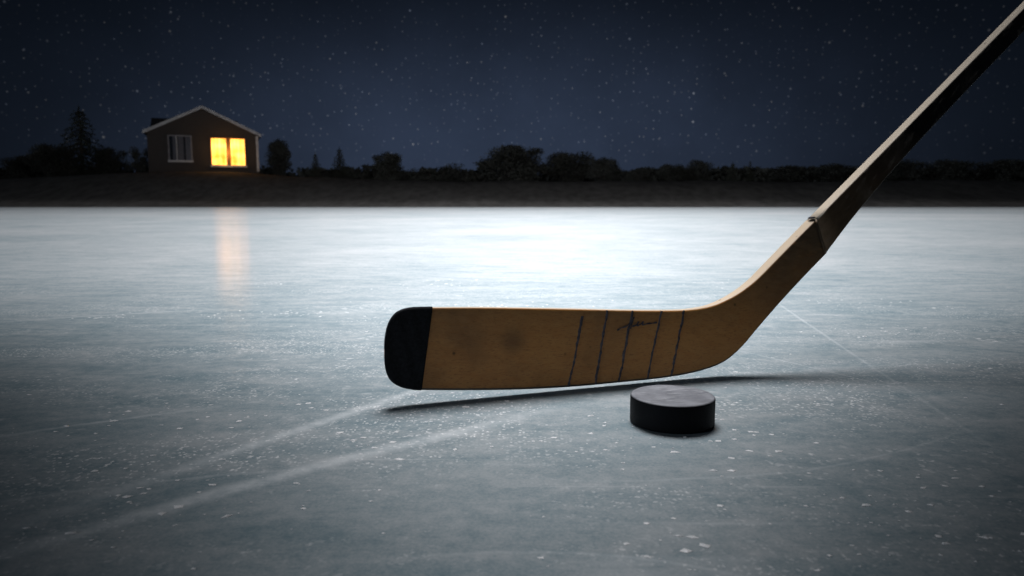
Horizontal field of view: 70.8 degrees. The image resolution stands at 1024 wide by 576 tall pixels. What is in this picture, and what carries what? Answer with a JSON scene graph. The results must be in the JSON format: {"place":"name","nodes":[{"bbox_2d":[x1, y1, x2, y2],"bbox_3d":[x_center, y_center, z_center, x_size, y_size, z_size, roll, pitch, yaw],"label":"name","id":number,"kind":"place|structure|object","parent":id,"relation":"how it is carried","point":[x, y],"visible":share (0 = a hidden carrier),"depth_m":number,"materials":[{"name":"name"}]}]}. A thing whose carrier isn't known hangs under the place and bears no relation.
{"place":"outdoors","nodes":[
{"label":"outdoors","id":0,"kind":"place"},
{"bbox_2d":[0,207,1023,575],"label":"ice","id":1,"kind":"structure","parent":0,"point":[164,355],"depth_m":0.71,"materials":[{"name":"grey ice"}]},
{"bbox_2d":[1,279,1023,570],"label":"ice shavings","id":2,"kind":"object","parent":1,"relation":"on","point":[541,441],"visible":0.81,"depth_m":0.51},
{"bbox_2d":[630,385,715,433],"bbox_3d":[0.147,0.110,0.660,0.076,0.025,0.076,-2,7,-15],"label":"hockey puck","id":3,"kind":"object","parent":1,"relation":"on","point":[672,409],"visible":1,"depth_m":0.63,"materials":[{"name":"black rubber"}]},
{"bbox_2d":[384,1,1023,389],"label":"hockey stick","id":4,"kind":"object","parent":1,"relation":"on","point":[471,348],"visible":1,"depth_m":0.79,"materials":[{"name":"brown wood"}]},
{"bbox_2d":[0,172,1023,206],"bbox_3d":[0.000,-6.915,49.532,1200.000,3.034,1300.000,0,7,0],"label":"ground","id":5,"kind":"structure","parent":0,"point":[192,189],"depth_m":51.26,"materials":[{"name":"brown soil"}]},
{"bbox_2d":[0,155,44,178],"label":"broadleaf tree","id":6,"kind":"object","parent":5,"relation":"on","point":[17,167],"visible":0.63,"depth_m":66.43,"materials":[{"name":"green plant"}]},
{"bbox_2d":[19,143,83,176],"bbox_3d":[-40.333,-10.849,62.955,4.177,3.655,4.387,5,8,35],"label":"broadleaf tree","id":7,"kind":"object","parent":5,"relation":"on","point":[45,156],"visible":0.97,"depth_m":62.49,"materials":[{"name":"green plant"}]},
{"bbox_2d":[43,106,118,176],"bbox_3d":[-39.071,-12.784,64.974,6.186,7.394,5.737,2,7,20],"label":"fir tree","id":8,"kind":"object","parent":5,"relation":"on","point":[83,155],"visible":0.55,"depth_m":64.60,"materials":[{"name":"green plant"}]},
{"bbox_2d":[91,146,127,173],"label":"broadleaf tree","id":9,"kind":"object","parent":5,"relation":"on","point":[111,155],"visible":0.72,"depth_m":66.41,"materials":[{"name":"green plant"}]},
{"bbox_2d":[119,146,148,172],"bbox_3d":[-33.711,-11.210,65.152,2.689,3.242,2.432,3,7,23],"label":"bush","id":10,"kind":"object","parent":5,"relation":"on","point":[141,165],"visible":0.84,"depth_m":64.70,"materials":[{"name":"green plant"}]},
{"bbox_2d":[142,105,260,173],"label":"wooden house","id":11,"kind":"structure","parent":5,"relation":"on","point":[201,138],"depth_m":58.95,"materials":[{"name":"brown wood"}]},
{"bbox_2d":[167,135,193,162],"bbox_3d":[-26.891,-11.288,58.346,1.886,2.167,0.155,-3,7,-22],"label":"window","id":12,"kind":"structure","parent":11,"relation":"in","point":[179,146],"depth_m":58.37,"materials":[{"name":"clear glass"}]},
{"bbox_2d":[210,137,246,167],"bbox_3d":[-23.526,-11.252,59.719,2.862,2.427,0.155,-3,7,-22],"label":"window","id":13,"kind":"structure","parent":11,"relation":"in","point":[224,151],"depth_m":59.74,"materials":[{"name":"yellow glass"}]},
{"bbox_2d":[264,139,291,175],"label":"broadleaf tree","id":14,"kind":"object","parent":5,"relation":"on","point":[280,155],"visible":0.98,"depth_m":65.65,"materials":[{"name":"green plant"}]},
{"bbox_2d":[308,154,322,176],"bbox_3d":[-17.194,-10.628,63.198,1.463,2.594,1.650,-3,7,-21],"label":"fir tree","id":15,"kind":"object","parent":5,"relation":"on","point":[314,170],"visible":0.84,"depth_m":63.11,"materials":[{"name":"green plant"}]},
{"bbox_2d":[328,147,352,178],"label":"fir tree","id":16,"kind":"object","parent":5,"relation":"on","point":[339,173],"visible":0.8,"depth_m":65.01,"materials":[{"name":"green plant"}]},
{"bbox_2d":[371,151,405,179],"bbox_3d":[-11.241,-10.863,65.288,3.270,3.158,3.394,-2,7,-13],"label":"broadleaf tree","id":17,"kind":"object","parent":5,"relation":"on","point":[386,165],"visible":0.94,"depth_m":64.70,"materials":[{"name":"green plant"}]},
{"bbox_2d":[406,163,464,181],"bbox_3d":[-6.524,-10.204,64.667,5.662,2.253,4.983,-6,9,-42],"label":"bush","id":18,"kind":"object","parent":5,"relation":"on","point":[441,174],"visible":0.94,"depth_m":64.32,"materials":[{"name":"green plant"}]},
{"bbox_2d":[0,164,1023,181],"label":"wood","id":19,"kind":"object","parent":5,"relation":"on","point":[717,174],"visible":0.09,"depth_m":77.82,"materials":[{"name":"green plant"}]},
{"bbox_2d":[475,144,558,181],"bbox_3d":[0.067,-11.153,65.757,7.343,3.976,7.968,-3,7,-25],"label":"broadleaf tree","id":20,"kind":"object","parent":5,"relation":"on","point":[513,163],"visible":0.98,"depth_m":63.90,"materials":[{"name":"green plant"}]},
{"bbox_2d":[540,151,594,181],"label":"broadleaf tree","id":21,"kind":"object","parent":5,"relation":"on","point":[571,169],"visible":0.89,"depth_m":66.10,"materials":[{"name":"green plant"}]},
{"bbox_2d":[584,157,623,180],"bbox_3d":[8.363,-10.551,65.144,3.503,2.651,3.636,3,7,27],"label":"broadleaf tree","id":22,"kind":"object","parent":5,"relation":"on","point":[599,172],"visible":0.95,"depth_m":64.52,"materials":[{"name":"green plant"}]},
{"bbox_2d":[622,167,657,180],"bbox_3d":[11.358,-10.095,65.234,2.957,1.658,2.778,-3,7,-27],"label":"bush","id":23,"kind":"object","parent":5,"relation":"on","point":[639,175],"visible":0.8,"depth_m":64.81,"materials":[{"name":"green plant"}]},
{"bbox_2d":[654,163,687,180],"bbox_3d":[14.212,-10.258,65.105,2.844,1.990,2.708,-7,9,-44],"label":"broadleaf tree","id":24,"kind":"object","parent":5,"relation":"on","point":[670,173],"visible":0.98,"depth_m":64.78,"materials":[{"name":"green plant"}]},
{"bbox_2d":[681,159,714,180],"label":"broadleaf tree","id":25,"kind":"object","parent":5,"relation":"on","point":[696,170],"visible":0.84,"depth_m":65.73,"materials":[{"name":"green plant"}]},
{"bbox_2d":[724,163,740,180],"bbox_3d":[19.632,-10.183,64.283,1.744,2.186,1.744,-2,7,-18],"label":"fir tree","id":26,"kind":"object","parent":5,"relation":"on","point":[731,174],"visible":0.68,"depth_m":64.17,"materials":[{"name":"green plant"}]},
{"bbox_2d":[744,162,754,181],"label":"fir tree","id":27,"kind":"object","parent":5,"relation":"on","point":[749,176],"visible":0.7,"depth_m":65.19,"materials":[{"name":"green plant"}]},
{"bbox_2d":[763,165,814,181],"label":"broadleaf tree","id":28,"kind":"object","parent":5,"relation":"on","point":[786,173],"visible":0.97,"depth_m":65.22,"materials":[{"name":"green plant"}]},
{"bbox_2d":[809,163,859,181],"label":"broadleaf tree","id":29,"kind":"object","parent":5,"relation":"on","point":[831,173],"visible":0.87,"depth_m":65.37,"materials":[{"name":"green plant"}]},
{"bbox_2d":[883,159,931,181],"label":"broadleaf tree","id":30,"kind":"object","parent":5,"relation":"on","point":[899,172],"visible":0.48,"depth_m":65.52,"materials":[{"name":"green plant"}]},
{"bbox_2d":[915,159,978,179],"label":"broadleaf tree","id":31,"kind":"object","parent":5,"relation":"on","point":[948,170],"visible":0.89,"depth_m":65.33,"materials":[{"name":"green plant"}]},
{"bbox_2d":[972,158,1023,180],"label":"broadleaf tree","id":32,"kind":"object","parent":5,"relation":"on","point":[1002,170],"visible":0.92,"depth_m":66.37,"materials":[{"name":"green plant"}]},
{"bbox_2d":[0,0,1023,174],"label":"sky","id":33,"kind":"structure","parent":0,"point":[431,83],"materials":[{"name":"blue"}]}
]}

